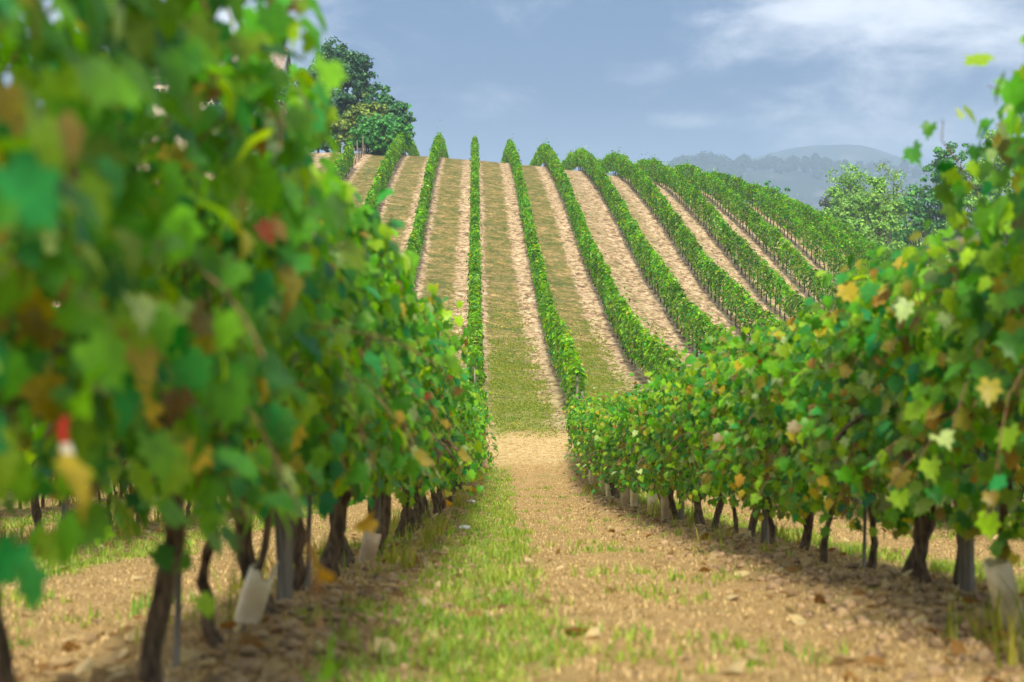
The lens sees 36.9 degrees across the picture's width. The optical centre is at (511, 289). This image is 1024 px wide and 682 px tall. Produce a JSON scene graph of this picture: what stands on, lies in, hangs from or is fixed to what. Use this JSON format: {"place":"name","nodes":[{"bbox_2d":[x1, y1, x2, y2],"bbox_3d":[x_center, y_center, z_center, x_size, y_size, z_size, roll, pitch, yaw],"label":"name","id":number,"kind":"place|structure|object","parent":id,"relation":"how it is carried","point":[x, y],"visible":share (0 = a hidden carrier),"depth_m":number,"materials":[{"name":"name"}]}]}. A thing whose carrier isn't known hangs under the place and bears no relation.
{"place":"outdoors","nodes":[
{"label":"outdoors","id":0,"kind":"place"},
{"bbox_2d":[0,144,1023,681],"bbox_3d":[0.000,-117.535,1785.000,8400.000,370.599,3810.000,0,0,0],"label":"ground","id":1,"kind":"structure","parent":0,"point":[506,270],"depth_m":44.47,"materials":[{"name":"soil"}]},
{"bbox_2d":[17,306,72,509],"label":"grapevine","id":2,"kind":"object","parent":1,"relation":"on","point":[22,449],"visible":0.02,"depth_m":11.54,"materials":[{"name":"green plant"}]},
{"bbox_2d":[31,305,113,526],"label":"grapevine","id":3,"kind":"object","parent":1,"relation":"on","point":[36,511],"depth_m":12.94,"materials":[{"name":"green plant"}]},
{"bbox_2d":[0,0,218,527],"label":"grapevine","id":4,"kind":"object","parent":1,"relation":"on","point":[38,187],"visible":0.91,"depth_m":2.19,"materials":[{"name":"green plant"}]},
{"bbox_2d":[58,415,73,471],"bbox_3d":[-0.639,0.220,2.201,0.023,0.080,0.009,0,0,0],"label":"marking tape","id":5,"kind":"object","parent":4,"relation":"hanging from","point":[64,443],"visible":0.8,"depth_m":2.20,"materials":[{"name":"red plastic"}]},
{"bbox_2d":[0,0,348,681],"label":"grapevine","id":6,"kind":"object","parent":1,"relation":"on","point":[186,347],"visible":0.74,"depth_m":2.90,"materials":[{"name":"green plant"}]},
{"bbox_2d":[173,484,184,668],"bbox_3d":[-1.045,0.770,4.851,0.026,1.150,0.021,2,0,0],"label":"vine stake","id":7,"kind":"object","parent":1,"relation":"on","point":[177,626],"visible":0.25,"depth_m":4.84,"materials":[{"name":"grey metal"}]},
{"bbox_2d":[147,48,291,149],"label":"farmhouse","id":8,"kind":"object","parent":1,"relation":"on","point":[283,63],"visible":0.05,"depth_m":159.50,"materials":[{"name":"paint"}]},
{"bbox_2d":[0,2,467,681],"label":"grapevine","id":9,"kind":"object","parent":1,"relation":"on","point":[300,410],"visible":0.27,"depth_m":3.86,"materials":[{"name":"green plant"}]},
{"bbox_2d":[33,133,435,647],"bbox_3d":[-0.944,0.332,4.951,1.349,1.779,1.579,0,0,0],"label":"grapevine","id":10,"kind":"object","parent":1,"relation":"on","point":[331,288],"visible":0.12,"depth_m":4.75,"materials":[{"name":"green plant"}]},
{"bbox_2d":[234,560,277,624],"bbox_3d":[-0.945,1.118,5.655,0.098,0.267,0.098,18,-2,-16],"label":"trunk guard","id":11,"kind":"object","parent":1,"relation":"on","point":[253,598],"visible":0.79,"depth_m":5.61,"materials":[{"name":"beige plastic"}]},
{"bbox_2d":[94,199,431,614],"bbox_3d":[-0.942,0.383,6.131,1.240,1.936,1.730,0,0,0],"label":"grapevine","id":12,"kind":"object","parent":1,"relation":"on","point":[365,321],"visible":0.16,"depth_m":5.87,"materials":[{"name":"green plant"}]},
{"bbox_2d":[255,506,273,574],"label":"grapevine","id":13,"kind":"object","parent":1,"relation":"on","point":[261,559],"visible":0.34,"depth_m":5.67,"materials":[{"name":"brown plant"}]},
{"bbox_2d":[253,69,294,149],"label":"bush","id":14,"kind":"object","parent":1,"relation":"on","point":[280,94],"visible":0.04,"depth_m":147.82,"materials":[{"name":"green plant"}]},
{"bbox_2d":[274,508,283,600],"bbox_3d":[-0.948,0.882,6.192,0.026,1.100,0.023,-3,1,0],"label":"vine stake","id":15,"kind":"object","parent":1,"relation":"on","point":[278,557],"visible":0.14,"depth_m":6.19,"materials":[{"name":"grey wood"}]},
{"bbox_2d":[276,362,292,600],"bbox_3d":[-0.951,0.635,6.450,0.080,1.981,0.080,0,0,0],"label":"trellis post","id":16,"kind":"object","parent":1,"relation":"on","point":[287,554],"visible":0.09,"depth_m":6.42,"materials":[{"name":"grey wood"}]},
{"bbox_2d":[305,476,312,588],"bbox_3d":[-0.907,1.002,6.901,0.027,1.050,0.021,2,0,0],"label":"vine stake","id":17,"kind":"object","parent":1,"relation":"on","point":[309,529],"visible":0.26,"depth_m":6.89,"materials":[{"name":"grey metal"}]},
{"bbox_2d":[219,185,418,591],"bbox_3d":[-0.971,0.429,6.627,1.071,1.960,2.015,0,0,0],"label":"grapevine","id":18,"kind":"object","parent":1,"relation":"on","point":[397,303],"visible":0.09,"depth_m":6.73,"materials":[{"name":"green plant"}]},
{"bbox_2d":[305,99,342,152],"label":"tree","id":19,"kind":"object","parent":1,"relation":"on","point":[325,146],"visible":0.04,"depth_m":142.17,"materials":[{"name":"green plant"}]},
{"bbox_2d":[296,36,381,152],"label":"tree","id":20,"kind":"object","parent":1,"relation":"on","point":[354,64],"visible":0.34,"depth_m":148.11,"materials":[{"name":"green plant"}]},
{"bbox_2d":[333,137,370,180],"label":"vine row","id":21,"kind":"object","parent":1,"relation":"on","point":[344,162],"visible":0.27,"depth_m":106.59,"materials":[{"name":"green plant"}]},
{"bbox_2d":[330,91,388,150],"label":"bush","id":22,"kind":"object","parent":1,"relation":"on","point":[348,121],"visible":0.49,"depth_m":133.10,"materials":[{"name":"green plant"}]},
{"bbox_2d":[258,250,471,585],"bbox_3d":[-0.915,0.582,7.799,1.407,1.973,1.537,0,0,0],"label":"grapevine","id":23,"kind":"object","parent":1,"relation":"on","point":[328,560],"visible":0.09,"depth_m":7.84,"materials":[{"name":"green plant"}]},
{"bbox_2d":[357,531,380,563],"bbox_3d":[-0.890,1.615,9.559,0.103,0.251,0.103,15,-4,-17],"label":"trunk guard","id":24,"kind":"object","parent":1,"relation":"on","point":[368,551],"visible":0.6,"depth_m":9.51,"materials":[{"name":"white plastic"}]},
{"bbox_2d":[374,385,381,532],"bbox_3d":[-0.925,1.134,10.739,0.148,2.020,0.067,0,0,30],"label":"trellis post","id":25,"kind":"object","parent":1,"relation":"on","point":[378,511],"visible":0.15,"depth_m":10.72,"materials":[{"name":"grey wood"}]},
{"bbox_2d":[345,112,413,154],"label":"bush","id":26,"kind":"object","parent":1,"relation":"on","point":[370,133],"visible":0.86,"depth_m":126.55,"materials":[{"name":"green plant"}]},
{"bbox_2d":[307,228,456,567],"bbox_3d":[-0.960,0.652,9.007,1.266,2.106,1.683,0,0,0],"label":"grapevine","id":27,"kind":"object","parent":1,"relation":"on","point":[429,327],"visible":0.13,"depth_m":9.15,"materials":[{"name":"green plant"}]},
{"bbox_2d":[354,130,419,230],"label":"vine row","id":28,"kind":"object","parent":1,"relation":"on","point":[397,150],"visible":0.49,"depth_m":105.19,"materials":[{"name":"green plant"}]},
{"bbox_2d":[360,85,416,152],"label":"tree","id":29,"kind":"object","parent":1,"relation":"on","point":[396,107],"visible":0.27,"depth_m":145.28,"materials":[{"name":"green plant"}]},
{"bbox_2d":[313,290,467,555],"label":"grapevine","id":30,"kind":"object","parent":1,"relation":"on","point":[384,523],"visible":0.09,"depth_m":10.41,"materials":[{"name":"green plant"}]},
{"bbox_2d":[350,283,463,547],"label":"grapevine","id":31,"kind":"object","parent":1,"relation":"on","point":[446,315],"visible":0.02,"depth_m":11.34,"materials":[{"name":"green plant"}]},
{"bbox_2d":[348,331,483,532],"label":"grapevine","id":32,"kind":"object","parent":1,"relation":"on","point":[455,421],"visible":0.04,"depth_m":13.60,"materials":[{"name":"green plant"}]},
{"bbox_2d":[366,305,482,538],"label":"grapevine","id":33,"kind":"object","parent":1,"relation":"on","point":[471,473],"visible":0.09,"depth_m":12.48,"materials":[{"name":"green plant"}]},
{"bbox_2d":[404,120,449,291],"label":"vine row","id":34,"kind":"object","parent":1,"relation":"on","point":[438,149],"visible":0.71,"depth_m":90.36,"materials":[{"name":"green plant"}]},
{"bbox_2d":[396,359,477,517],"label":"grapevine","id":35,"kind":"object","parent":1,"relation":"on","point":[425,502],"visible":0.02,"depth_m":18.32,"materials":[{"name":"green plant"}]},
{"bbox_2d":[396,329,478,524],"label":"grapevine","id":36,"kind":"object","parent":1,"relation":"on","point":[415,505],"visible":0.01,"depth_m":16.15,"materials":[{"name":"green plant"}]},
{"bbox_2d":[389,355,486,530],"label":"grapevine","id":37,"kind":"object","parent":1,"relation":"on","point":[469,405],"visible":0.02,"depth_m":14.92,"materials":[{"name":"green plant"}]},
{"bbox_2d":[397,369,497,519],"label":"grapevine","id":38,"kind":"object","parent":1,"relation":"on","point":[476,418],"visible":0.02,"depth_m":16.68,"materials":[{"name":"green plant"}]},
{"bbox_2d":[430,386,482,516],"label":"grapevine","id":39,"kind":"object","parent":1,"relation":"on","point":[434,493],"visible":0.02,"depth_m":19.48,"materials":[{"name":"green plant"}]},
{"bbox_2d":[431,373,484,514],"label":"grapevine","id":40,"kind":"object","parent":1,"relation":"on","point":[452,486],"visible":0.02,"depth_m":20.49,"materials":[{"name":"green plant"}]},
{"bbox_2d":[442,389,490,508],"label":"grapevine","id":41,"kind":"object","parent":1,"relation":"on","point":[470,453],"visible":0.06,"depth_m":21.54,"materials":[{"name":"green plant"}]},
{"bbox_2d":[464,135,486,389],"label":"vine row","id":42,"kind":"object","parent":1,"relation":"on","point":[475,338],"visible":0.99,"depth_m":66.32,"materials":[{"name":"green plant"}]},
{"bbox_2d":[0,466,1023,681],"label":"grass","id":43,"kind":"structure","parent":1,"relation":"on","point":[499,578],"depth_m":7.44,"materials":[{"name":"green plant"}]},
{"bbox_2d":[1,461,1023,672],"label":"weeds","id":44,"kind":"object","parent":1,"relation":"on","point":[430,535],"visible":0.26,"depth_m":9.67,"materials":[{"name":"green plant"}]},
{"bbox_2d":[4,478,1020,681],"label":"soil crumbs","id":45,"kind":"object","parent":1,"relation":"on","point":[311,647],"visible":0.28,"depth_m":6.98,"materials":[{"name":"brown soil"}]},
{"bbox_2d":[12,470,1023,681],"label":"leaf litter","id":46,"kind":"object","parent":1,"relation":"on","point":[110,656],"visible":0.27,"depth_m":5.94,"materials":[{"name":"brown plant"}]},
{"bbox_2d":[26,471,1023,681],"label":"dirt clods","id":47,"kind":"object","parent":1,"relation":"on","point":[292,642],"visible":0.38,"depth_m":6.51,"materials":[{"name":"brown soil"}]},
{"bbox_2d":[500,139,590,407],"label":"vine row","id":48,"kind":"object","parent":1,"relation":"on","point":[565,357],"visible":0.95,"depth_m":61.67,"materials":[{"name":"green plant"}]},
{"bbox_2d":[427,284,718,437],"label":"hill grass","id":49,"kind":"structure","parent":1,"relation":"on","point":[502,363],"depth_m":55.00,"materials":[{"name":"green plant"}]},
{"bbox_2d":[562,387,597,458],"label":"grapevine","id":50,"kind":"object","parent":1,"relation":"on","point":[574,403],"visible":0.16,"depth_m":38.30,"materials":[{"name":"green plant"}]},
{"bbox_2d":[568,405,594,476],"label":"grapevine","id":51,"kind":"object","parent":1,"relation":"on","point":[577,435],"visible":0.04,"depth_m":32.98,"materials":[{"name":"green plant"}]},
{"bbox_2d":[566,398,607,476],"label":"grapevine","id":52,"kind":"object","parent":1,"relation":"on","point":[575,427],"visible":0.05,"depth_m":32.15,"materials":[{"name":"green plant"}]},
{"bbox_2d":[568,397,607,481],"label":"grapevine","id":53,"kind":"object","parent":1,"relation":"on","point":[576,452],"visible":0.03,"depth_m":33.89,"materials":[{"name":"green plant"}]},
{"bbox_2d":[574,400,602,480],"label":"grapevine","id":54,"kind":"object","parent":1,"relation":"on","point":[585,456],"visible":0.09,"depth_m":30.61,"materials":[{"name":"green plant"}]},
{"bbox_2d":[577,402,604,479],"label":"grapevine","id":55,"kind":"object","parent":1,"relation":"on","point":[586,447],"visible":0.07,"depth_m":29.72,"materials":[{"name":"green plant"}]},
{"bbox_2d":[574,393,621,496],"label":"grapevine","id":56,"kind":"object","parent":1,"relation":"on","point":[589,434],"visible":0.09,"depth_m":28.43,"materials":[{"name":"green plant"}]},
{"bbox_2d":[580,393,624,498],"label":"grapevine","id":57,"kind":"object","parent":1,"relation":"on","point":[615,489],"visible":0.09,"depth_m":27.49,"materials":[{"name":"green plant"}]},
{"bbox_2d":[582,394,630,481],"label":"grapevine","id":58,"kind":"object","parent":1,"relation":"on","point":[598,431],"visible":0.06,"depth_m":26.37,"materials":[{"name":"green plant"}]},
{"bbox_2d":[529,138,684,389],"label":"vine row","id":59,"kind":"object","parent":1,"relation":"on","point":[643,347],"visible":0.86,"depth_m":66.65,"materials":[{"name":"green plant"}]},
{"bbox_2d":[592,389,641,504],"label":"grapevine","id":60,"kind":"object","parent":1,"relation":"on","point":[606,448],"visible":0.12,"depth_m":24.97,"materials":[{"name":"green plant"}]},
{"bbox_2d":[596,384,651,489],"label":"grapevine","id":61,"kind":"object","parent":1,"relation":"on","point":[612,446],"visible":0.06,"depth_m":24.24,"materials":[{"name":"green plant"}]},
{"bbox_2d":[599,395,655,507],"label":"grapevine","id":62,"kind":"object","parent":1,"relation":"on","point":[616,458],"visible":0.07,"depth_m":23.00,"materials":[{"name":"green plant"}]},
{"bbox_2d":[598,373,666,492],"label":"grapevine","id":63,"kind":"object","parent":1,"relation":"on","point":[624,441],"visible":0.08,"depth_m":21.96,"materials":[{"name":"green plant"}]},
{"bbox_2d":[608,377,677,510],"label":"grapevine","id":64,"kind":"object","parent":1,"relation":"on","point":[618,418],"visible":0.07,"depth_m":20.95,"materials":[{"name":"green plant"}]},
{"bbox_2d":[612,375,692,516],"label":"grapevine","id":65,"kind":"object","parent":1,"relation":"on","point":[635,448],"visible":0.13,"depth_m":19.66,"materials":[{"name":"green plant"}]},
{"bbox_2d":[561,142,753,359],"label":"vine row","id":66,"kind":"object","parent":1,"relation":"on","point":[586,161],"visible":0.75,"depth_m":76.28,"materials":[{"name":"green plant"}]},
{"bbox_2d":[660,494,670,519],"bbox_3d":[1.897,2.639,18.998,0.103,0.431,0.103,-2,1,-17],"label":"trunk guard","id":67,"kind":"object","parent":1,"relation":"on","point":[665,512],"visible":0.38,"depth_m":18.95,"materials":[{"name":"beige plastic"}]},
{"bbox_2d":[616,358,726,519],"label":"grapevine","id":68,"kind":"object","parent":1,"relation":"on","point":[664,491],"visible":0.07,"depth_m":18.54,"materials":[{"name":"green plant"}]},
{"bbox_2d":[626,353,724,516],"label":"grapevine","id":69,"kind":"object","parent":1,"relation":"on","point":[656,435],"visible":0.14,"depth_m":17.49,"materials":[{"name":"green plant"}]},
{"bbox_2d":[640,353,729,525],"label":"grapevine","id":70,"kind":"object","parent":1,"relation":"on","point":[683,487],"visible":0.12,"depth_m":16.40,"materials":[{"name":"green plant"}]},
{"bbox_2d":[644,339,742,529],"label":"grapevine","id":71,"kind":"object","parent":1,"relation":"on","point":[687,458],"visible":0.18,"depth_m":15.37,"materials":[{"name":"green plant"}]},
{"bbox_2d":[661,326,752,535],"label":"grapevine","id":72,"kind":"object","parent":1,"relation":"on","point":[691,371],"visible":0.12,"depth_m":14.09,"materials":[{"name":"green plant"}]},
{"bbox_2d":[598,146,821,358],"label":"vine row","id":73,"kind":"object","parent":1,"relation":"on","point":[617,162],"visible":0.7,"depth_m":82.62,"materials":[{"name":"green plant"}]},
{"bbox_2d":[703,158,720,172],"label":"distant tree","id":74,"kind":"object","parent":1,"relation":"on","point":[712,163],"visible":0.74,"depth_m":2129.24,"materials":[{"name":"green plant"}]},
{"bbox_2d":[616,152,821,341],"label":"vine row","id":75,"kind":"object","parent":1,"relation":"on","point":[665,174],"visible":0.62,"depth_m":89.37,"materials":[{"name":"green plant"}]},
{"bbox_2d":[665,329,784,537],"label":"grapevine","id":76,"kind":"object","parent":1,"relation":"on","point":[716,475],"visible":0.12,"depth_m":13.16,"materials":[{"name":"green plant"}]},
{"bbox_2d":[692,338,817,544],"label":"grapevine","id":77,"kind":"object","parent":1,"relation":"on","point":[711,406],"visible":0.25,"depth_m":11.98,"materials":[{"name":"green plant"}]},
{"bbox_2d":[650,160,872,320],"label":"vine row","id":78,"kind":"object","parent":1,"relation":"on","point":[725,193],"visible":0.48,"depth_m":96.01,"materials":[{"name":"green plant"}]},
{"bbox_2d":[761,441,769,543],"bbox_3d":[2.055,1.380,12.400,0.080,1.981,0.080,1,0,0],"label":"trellis post","id":79,"kind":"object","parent":1,"relation":"on","point":[764,528],"visible":0.07,"depth_m":12.38,"materials":[{"name":"grey wood"}]},
{"bbox_2d":[760,154,776,169],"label":"distant tree","id":80,"kind":"object","parent":1,"relation":"on","point":[766,162],"visible":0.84,"depth_m":2200.03,"materials":[{"name":"green plant"}]},
{"bbox_2d":[693,168,874,283],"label":"vine row","id":81,"kind":"object","parent":1,"relation":"on","point":[802,228],"visible":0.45,"depth_m":101.59,"materials":[{"name":"green plant"}]},
{"bbox_2d":[707,318,863,551],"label":"grapevine","id":82,"kind":"object","parent":1,"relation":"on","point":[762,413],"visible":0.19,"depth_m":10.97,"materials":[{"name":"green plant"}]},
{"bbox_2d":[800,156,811,172],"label":"distant tree","id":83,"kind":"object","parent":1,"relation":"on","point":[805,163],"visible":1,"depth_m":2174.48,"materials":[{"name":"green plant"}]},
{"bbox_2d":[728,301,886,563],"bbox_3d":[2.066,0.974,10.049,1.205,1.798,2.351,0,0,0],"label":"grapevine","id":84,"kind":"object","parent":1,"relation":"on","point":[798,498],"visible":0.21,"depth_m":10.03,"materials":[{"name":"green plant"}]},
{"bbox_2d":[715,180,919,292],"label":"vine row","id":85,"kind":"object","parent":1,"relation":"on","point":[822,222],"visible":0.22,"depth_m":105.28,"materials":[{"name":"green plant"}]},
{"bbox_2d":[818,157,833,171],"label":"distant tree","id":86,"kind":"object","parent":1,"relation":"on","point":[825,164],"visible":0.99,"depth_m":2192.66,"materials":[{"name":"green plant"}]},
{"bbox_2d":[755,294,927,569],"bbox_3d":[2.055,0.848,8.997,1.277,1.731,1.966,0,0,0],"label":"grapevine","id":87,"kind":"object","parent":1,"relation":"on","point":[782,368],"visible":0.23,"depth_m":8.96,"materials":[{"name":"green plant"}]},
{"bbox_2d":[760,194,922,291],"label":"vine row","id":88,"kind":"object","parent":1,"relation":"on","point":[869,244],"visible":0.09,"depth_m":109.97,"materials":[{"name":"green plant"}]},
{"bbox_2d":[821,186,869,237],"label":"bush","id":89,"kind":"object","parent":1,"relation":"on","point":[849,211],"visible":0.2,"depth_m":164.57,"materials":[{"name":"green plant"}]},
{"bbox_2d":[824,161,889,236],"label":"tree","id":90,"kind":"object","parent":1,"relation":"on","point":[849,181],"visible":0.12,"depth_m":199.51,"materials":[{"name":"green plant"}]},
{"bbox_2d":[862,430,866,567],"bbox_3d":[2.059,1.249,8.951,0.025,1.050,0.021,1,0,0],"label":"vine stake","id":91,"kind":"object","parent":1,"relation":"on","point":[864,537],"visible":0.28,"depth_m":8.94,"materials":[{"name":"grey metal"}]},
{"bbox_2d":[847,176,906,252],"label":"tree","id":92,"kind":"object","parent":1,"relation":"on","point":[880,210],"visible":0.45,"depth_m":159.37,"materials":[{"name":"green plant"}]},
{"bbox_2d":[853,161,927,248],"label":"tree","id":93,"kind":"object","parent":1,"relation":"on","point":[887,196],"visible":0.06,"depth_m":195.32,"materials":[{"name":"green plant"}]},
{"bbox_2d":[776,266,1019,577],"bbox_3d":[2.049,0.708,7.956,1.260,1.733,1.993,0,0,0],"label":"grapevine","id":94,"kind":"object","parent":1,"relation":"on","point":[831,420],"visible":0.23,"depth_m":7.95,"materials":[{"name":"green plant"}]},
{"bbox_2d":[887,175,935,266],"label":"tree","id":95,"kind":"object","parent":1,"relation":"on","point":[901,236],"visible":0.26,"depth_m":169.63,"materials":[{"name":"green plant"}]},
{"bbox_2d":[815,209,1023,585],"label":"grapevine","id":96,"kind":"object","parent":1,"relation":"on","point":[870,409],"visible":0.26,"depth_m":7.28,"materials":[{"name":"green plant"}]},
{"bbox_2d":[832,201,1023,565],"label":"grapevine","id":97,"kind":"object","parent":1,"relation":"on","point":[928,397],"visible":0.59,"depth_m":6.24,"materials":[{"name":"green plant"}]},
{"bbox_2d":[908,141,979,282],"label":"tree","id":98,"kind":"object","parent":1,"relation":"on","point":[930,212],"visible":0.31,"depth_m":164.97,"materials":[{"name":"green plant"}]},
{"bbox_2d":[871,35,1023,541],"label":"grapevine","id":99,"kind":"object","parent":1,"relation":"on","point":[983,314],"visible":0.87,"depth_m":5.54,"materials":[{"name":"green plant"}]},
{"bbox_2d":[923,189,980,283],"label":"tree","id":100,"kind":"object","parent":1,"relation":"on","point":[970,202],"visible":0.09,"depth_m":157.86,"materials":[{"name":"green plant"}]},
{"bbox_2d":[954,223,974,591],"bbox_3d":[2.033,0.688,6.889,0.110,1.982,0.078,0,0,-40],"label":"trellis post","id":101,"kind":"object","parent":1,"relation":"on","point":[966,566],"visible":0.16,"depth_m":6.87,"materials":[{"name":"grey wood"}]},
{"bbox_2d":[961,128,1014,243],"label":"tree","id":102,"kind":"object","parent":1,"relation":"on","point":[998,165],"visible":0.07,"depth_m":170.32,"materials":[{"name":"green plant"}]},
{"bbox_2d":[971,69,1023,490],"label":"grapevine","id":103,"kind":"object","parent":1,"relation":"on","point":[1008,342],"visible":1,"depth_m":4.68,"materials":[{"name":"green plant"}]},
{"bbox_2d":[977,429,1023,527],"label":"grapevine","id":104,"kind":"object","parent":1,"relation":"on","point":[1021,487],"visible":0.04,"depth_m":15.10,"materials":[{"name":"green plant"}]},
{"bbox_2d":[982,557,1023,631],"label":"trunk guard","id":105,"kind":"object","parent":1,"relation":"on","point":[993,568],"visible":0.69,"depth_m":5.85,"materials":[{"name":"beige plastic"}]},
{"bbox_2d":[3,0,1023,175],"label":"sky","id":106,"kind":"structure","parent":0,"point":[666,79],"materials":[{"name":"blue"}]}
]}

